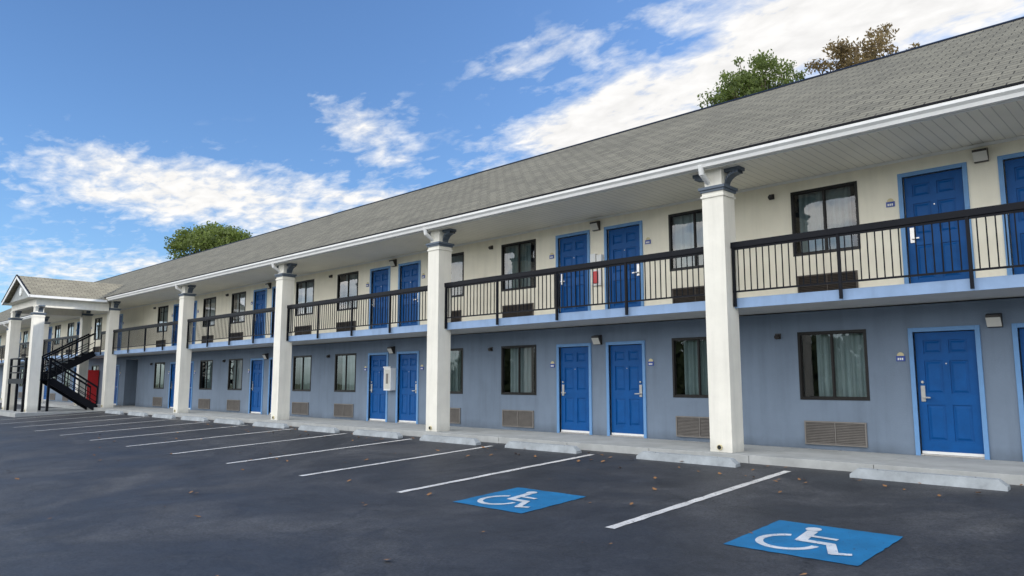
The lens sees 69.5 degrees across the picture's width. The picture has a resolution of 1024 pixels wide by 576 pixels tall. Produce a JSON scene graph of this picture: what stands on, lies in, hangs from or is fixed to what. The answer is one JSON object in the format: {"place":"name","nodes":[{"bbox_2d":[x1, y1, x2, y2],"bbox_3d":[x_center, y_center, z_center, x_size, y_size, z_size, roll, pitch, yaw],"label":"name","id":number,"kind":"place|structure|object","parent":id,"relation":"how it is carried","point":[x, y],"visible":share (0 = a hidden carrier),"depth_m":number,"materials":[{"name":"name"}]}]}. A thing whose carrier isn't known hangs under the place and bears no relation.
{"place":"outdoors","nodes":[
{"label":"outdoors","id":0,"kind":"place"},
{"bbox_2d":[6,332,97,411],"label":"steel staircase","id":1,"kind":"structure","parent":0,"point":[48,380],"depth_m":34.79,"materials":[{"name":"black metal"}]},
{"bbox_2d":[0,403,1023,575],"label":"parking lot","id":2,"kind":"structure","parent":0,"point":[133,510],"depth_m":9.09,"materials":[{"name":"black asphalt"}]},
{"bbox_2d":[105,410,123,413],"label":"wheel stop","id":3,"kind":"object","parent":2,"relation":"on","point":[114,412],"visible":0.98,"depth_m":31.75,"materials":[{"name":"concrete"}]},
{"bbox_2d":[128,412,147,415],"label":"wheel stop","id":4,"kind":"object","parent":2,"relation":"on","point":[138,413],"visible":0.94,"depth_m":29.82,"materials":[{"name":"concrete"}]},
{"bbox_2d":[152,414,175,418],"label":"wheel stop","id":5,"kind":"object","parent":2,"relation":"on","point":[167,416],"visible":0.98,"depth_m":27.93,"materials":[{"name":"concrete"}]},
{"bbox_2d":[181,416,208,421],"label":"wheel stop","id":6,"kind":"object","parent":2,"relation":"on","point":[193,418],"visible":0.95,"depth_m":26.03,"materials":[{"name":"concrete"}]},
{"bbox_2d":[214,419,243,424],"bbox_3d":[-9.315,4.401,24.254,1.920,0.157,0.170,-7,-7,44],"label":"wheel stop","id":7,"kind":"object","parent":2,"relation":"on","point":[231,421],"visible":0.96,"depth_m":24.08,"materials":[{"name":"concrete"}]},
{"bbox_2d":[252,422,288,428],"bbox_3d":[-7.328,4.159,22.369,1.920,0.157,0.170,-7,-7,43],"label":"wheel stop","id":8,"kind":"object","parent":2,"relation":"on","point":[272,425],"visible":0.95,"depth_m":22.21,"materials":[{"name":"concrete"}]},
{"bbox_2d":[298,425,339,432],"bbox_3d":[-5.368,3.917,20.455,1.920,0.157,0.170,-7,-7,44],"label":"wheel stop","id":9,"kind":"object","parent":2,"relation":"on","point":[319,429],"visible":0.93,"depth_m":20.31,"materials":[{"name":"concrete"}]},
{"bbox_2d":[353,429,402,438],"bbox_3d":[-3.394,3.675,18.555,1.920,0.157,0.170,-7,-7,44],"label":"wheel stop","id":10,"kind":"object","parent":2,"relation":"on","point":[386,434],"visible":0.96,"depth_m":18.41,"materials":[{"name":"concrete"}]},
{"bbox_2d":[5,413,790,528],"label":"parking lines","id":11,"kind":"object","parent":2,"relation":"on","point":[636,519],"visible":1,"depth_m":12.12,"materials":[{"name":"white paint"}]},
{"bbox_2d":[420,435,480,444],"bbox_3d":[-1.418,3.433,16.658,1.920,0.157,0.170,-7,-7,44],"label":"wheel stop","id":12,"kind":"object","parent":2,"relation":"on","point":[454,440],"visible":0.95,"depth_m":16.52,"materials":[{"name":"concrete"}]},
{"bbox_2d":[15,421,1022,575],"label":"fallen leaves","id":13,"kind":"object","parent":2,"relation":"on","point":[653,488],"visible":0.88,"depth_m":11.16,"materials":[{"name":"brown plant"}]},
{"bbox_2d":[454,487,585,512],"bbox_3d":[0.104,2.801,9.790,1.274,0.064,1.275,-7,-10,44],"label":"accessible parking marking","id":14,"kind":"object","parent":2,"relation":"on","point":[519,500],"visible":1,"depth_m":9.75,"materials":[{"name":"blue paint"}]},
{"bbox_2d":[505,441,581,453],"bbox_3d":[0.591,3.191,14.766,1.920,0.157,0.170,-7,-7,44],"label":"wheel stop","id":15,"kind":"object","parent":2,"relation":"on","point":[546,447],"visible":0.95,"depth_m":14.64,"materials":[{"name":"concrete"}]},
{"bbox_2d":[636,451,739,467],"bbox_3d":[2.944,2.903,12.514,1.920,0.157,0.170,-7,-7,44],"label":"wheel stop","id":16,"kind":"object","parent":2,"relation":"on","point":[694,459],"visible":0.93,"depth_m":12.39,"materials":[{"name":"concrete"}]},
{"bbox_2d":[724,520,901,565],"bbox_3d":[2.952,2.467,7.217,1.273,0.064,1.272,-7,-10,44],"label":"accessible parking marking","id":17,"kind":"object","parent":2,"relation":"on","point":[841,545],"visible":1,"depth_m":7.16,"materials":[{"name":"blue paint"}]},
{"bbox_2d":[850,468,1010,490],"bbox_3d":[5.573,2.579,9.959,1.920,0.157,0.170,-7,-7,44],"label":"wheel stop","id":18,"kind":"object","parent":2,"relation":"on","point":[986,483],"visible":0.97,"depth_m":9.84,"materials":[{"name":"concrete"}]},
{"bbox_2d":[0,398,1023,485],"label":"walkway","id":19,"kind":"structure","parent":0,"point":[1010,472],"depth_m":14.06,"materials":[{"name":"concrete"}]},
{"bbox_2d":[86,370,98,403],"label":"vending machine","id":20,"kind":"object","parent":19,"relation":"on","point":[93,376],"visible":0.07,"depth_m":40.39,"materials":[{"name":"red paint"}]},
{"bbox_2d":[1,165,744,452],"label":"columns","id":21,"kind":"structure","parent":19,"relation":"on","point":[718,191],"depth_m":18.42,"materials":[{"name":"paint"}]},
{"bbox_2d":[1,274,125,316],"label":"portico roof","id":22,"kind":"structure","parent":21,"relation":"on","point":[56,297],"depth_m":34.76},
{"bbox_2d":[0,201,1023,362],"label":"balcony railings","id":23,"kind":"object","parent":21,"relation":"attached to","point":[966,215],"visible":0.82,"depth_m":14.98,"materials":[{"name":"black metal"}]},
{"bbox_2d":[0,0,1023,311],"label":"sky","id":24,"kind":"structure","parent":0,"point":[125,125],"materials":[{"name":"blue"}]},
{"bbox_3d":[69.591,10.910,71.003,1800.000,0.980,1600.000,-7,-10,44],"label":"ground","id":25,"kind":"structure","parent":0,"visible":0},
{"bbox_2d":[164,221,252,259],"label":"oak tree","id":26,"kind":"object","parent":25,"relation":"on","point":[208,236],"visible":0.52,"depth_m":68.00,"materials":[{"name":"green plant"}]},
{"bbox_2d":[0,139,1023,461],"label":"walls","id":27,"kind":"structure","parent":25,"relation":"on","point":[778,411],"depth_m":15.39,"materials":[{"name":"paint"}]},
{"bbox_2d":[126,359,137,405],"bbox_3d":[-17.557,5.008,39.114,1.700,2.350,5.000,-7,-10,44],"label":"breezeway interior","id":28,"kind":"object","parent":27,"relation":"attached to","point":[131,382],"visible":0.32,"depth_m":38.17,"materials":[{"name":"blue paint"}]},
{"bbox_2d":[383,366,395,389],"bbox_3d":[-3.686,2.720,22.183,0.340,0.710,0.229,-7,-10,44],"label":"fire extinguisher cabinet","id":29,"kind":"object","parent":27,"relation":"attached to","point":[389,378],"visible":1,"depth_m":22.08,"materials":[{"name":"white metal"}]},
{"bbox_2d":[1,270,867,447],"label":"air conditioner grilles","id":30,"kind":"object","parent":27,"relation":"attached to","point":[849,434],"visible":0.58,"depth_m":15.24,"materials":[{"name":"metal"}]},
{"bbox_2d":[0,181,869,400],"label":"window frames","id":31,"kind":"structure","parent":27,"relation":"attached to","point":[799,334],"depth_m":18.18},
{"bbox_2d":[0,324,73,385],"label":"window glass panes","id":32,"kind":"object","parent":31,"relation":"in","point":[57,336],"visible":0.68,"depth_m":46.94,"materials":[{"name":"grey glass"}]},
{"bbox_2d":[21,198,904,374],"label":"room number plaques","id":33,"kind":"object","parent":27,"relation":"attached to","point":[890,202],"visible":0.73,"depth_m":16.25,"materials":[{"name":"white metal"}]},
{"bbox_2d":[69,186,857,395],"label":"window recesses","id":34,"kind":"object","parent":27,"relation":"attached to","point":[810,365],"depth_m":16.39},
{"bbox_2d":[95,186,866,396],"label":"curtains","id":35,"kind":"object","parent":27,"relation":"attached to","point":[850,372],"visible":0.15,"depth_m":15.44,"materials":[{"name":"fabric"}]},
{"bbox_2d":[0,19,1023,321],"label":"roof","id":36,"kind":"structure","parent":27,"relation":"on","point":[964,65],"depth_m":16.55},
{"bbox_2d":[0,100,1023,332],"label":"soffit","id":37,"kind":"structure","parent":36,"relation":"attached to","point":[997,124],"depth_m":14.65,"materials":[{"name":"plastic"}]},
{"bbox_2d":[0,84,1023,324],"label":"gutter","id":38,"kind":"object","parent":36,"relation":"attached to","point":[969,103],"visible":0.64,"depth_m":13.55,"materials":[{"name":"white metal"}]},
{"bbox_2d":[1,16,1023,321],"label":"roof trim","id":39,"kind":"structure","parent":36,"relation":"attached to","point":[643,170],"depth_m":16.82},
{"bbox_2d":[0,274,1023,364],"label":"balcony slab","id":40,"kind":"structure","parent":27,"relation":"attached to","point":[985,288],"depth_m":14.13,"materials":[{"name":"blue paint"}]},
{"bbox_2d":[18,158,1023,456],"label":"doors","id":41,"kind":"structure","parent":27,"relation":"attached to","point":[950,406],"depth_m":12.64,"materials":[{"name":"blue paint"}]},
{"bbox_2d":[170,203,946,401],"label":"door handles","id":42,"kind":"object","parent":41,"relation":"attached to","point":[923,390],"depth_m":16.11,"materials":[{"name":"metal"}]},
{"bbox_2d":[19,152,1023,461],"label":"door frames","id":43,"kind":"structure","parent":27,"relation":"attached to","point":[955,328],"depth_m":16.06,"materials":[{"name":"metal"}]},
{"bbox_2d":[150,147,1002,364],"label":"wall lamps","id":44,"kind":"object","parent":27,"relation":"attached to","point":[993,320],"depth_m":13.98,"materials":[{"name":"white metal"}]},
{"bbox_2d":[590,254,603,285],"bbox_3d":[1.972,-0.431,17.149,0.330,0.750,0.099,-7,-10,44],"label":"fire extinguisher cabinet","id":45,"kind":"object","parent":27,"relation":"attached to","point":[595,257],"visible":0.55,"depth_m":17.10,"materials":[{"name":"white metal"}]},
{"bbox_2d":[697,49,809,107],"bbox_3d":[13.226,-3.253,38.869,5.863,19.025,5.573,-7,-10,44],"label":"oak tree","id":46,"kind":"object","parent":25,"relation":"on","point":[742,83],"visible":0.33,"depth_m":38.76,"materials":[{"name":"green plant"}]},
{"bbox_2d":[805,23,919,74],"bbox_3d":[18.498,-3.902,39.089,5.370,20.354,5.556,0,-7,-3],"label":"autumn tree","id":47,"kind":"object","parent":25,"relation":"on","point":[841,50],"visible":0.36,"depth_m":38.82,"materials":[{"name":"brown plant"}]}
]}

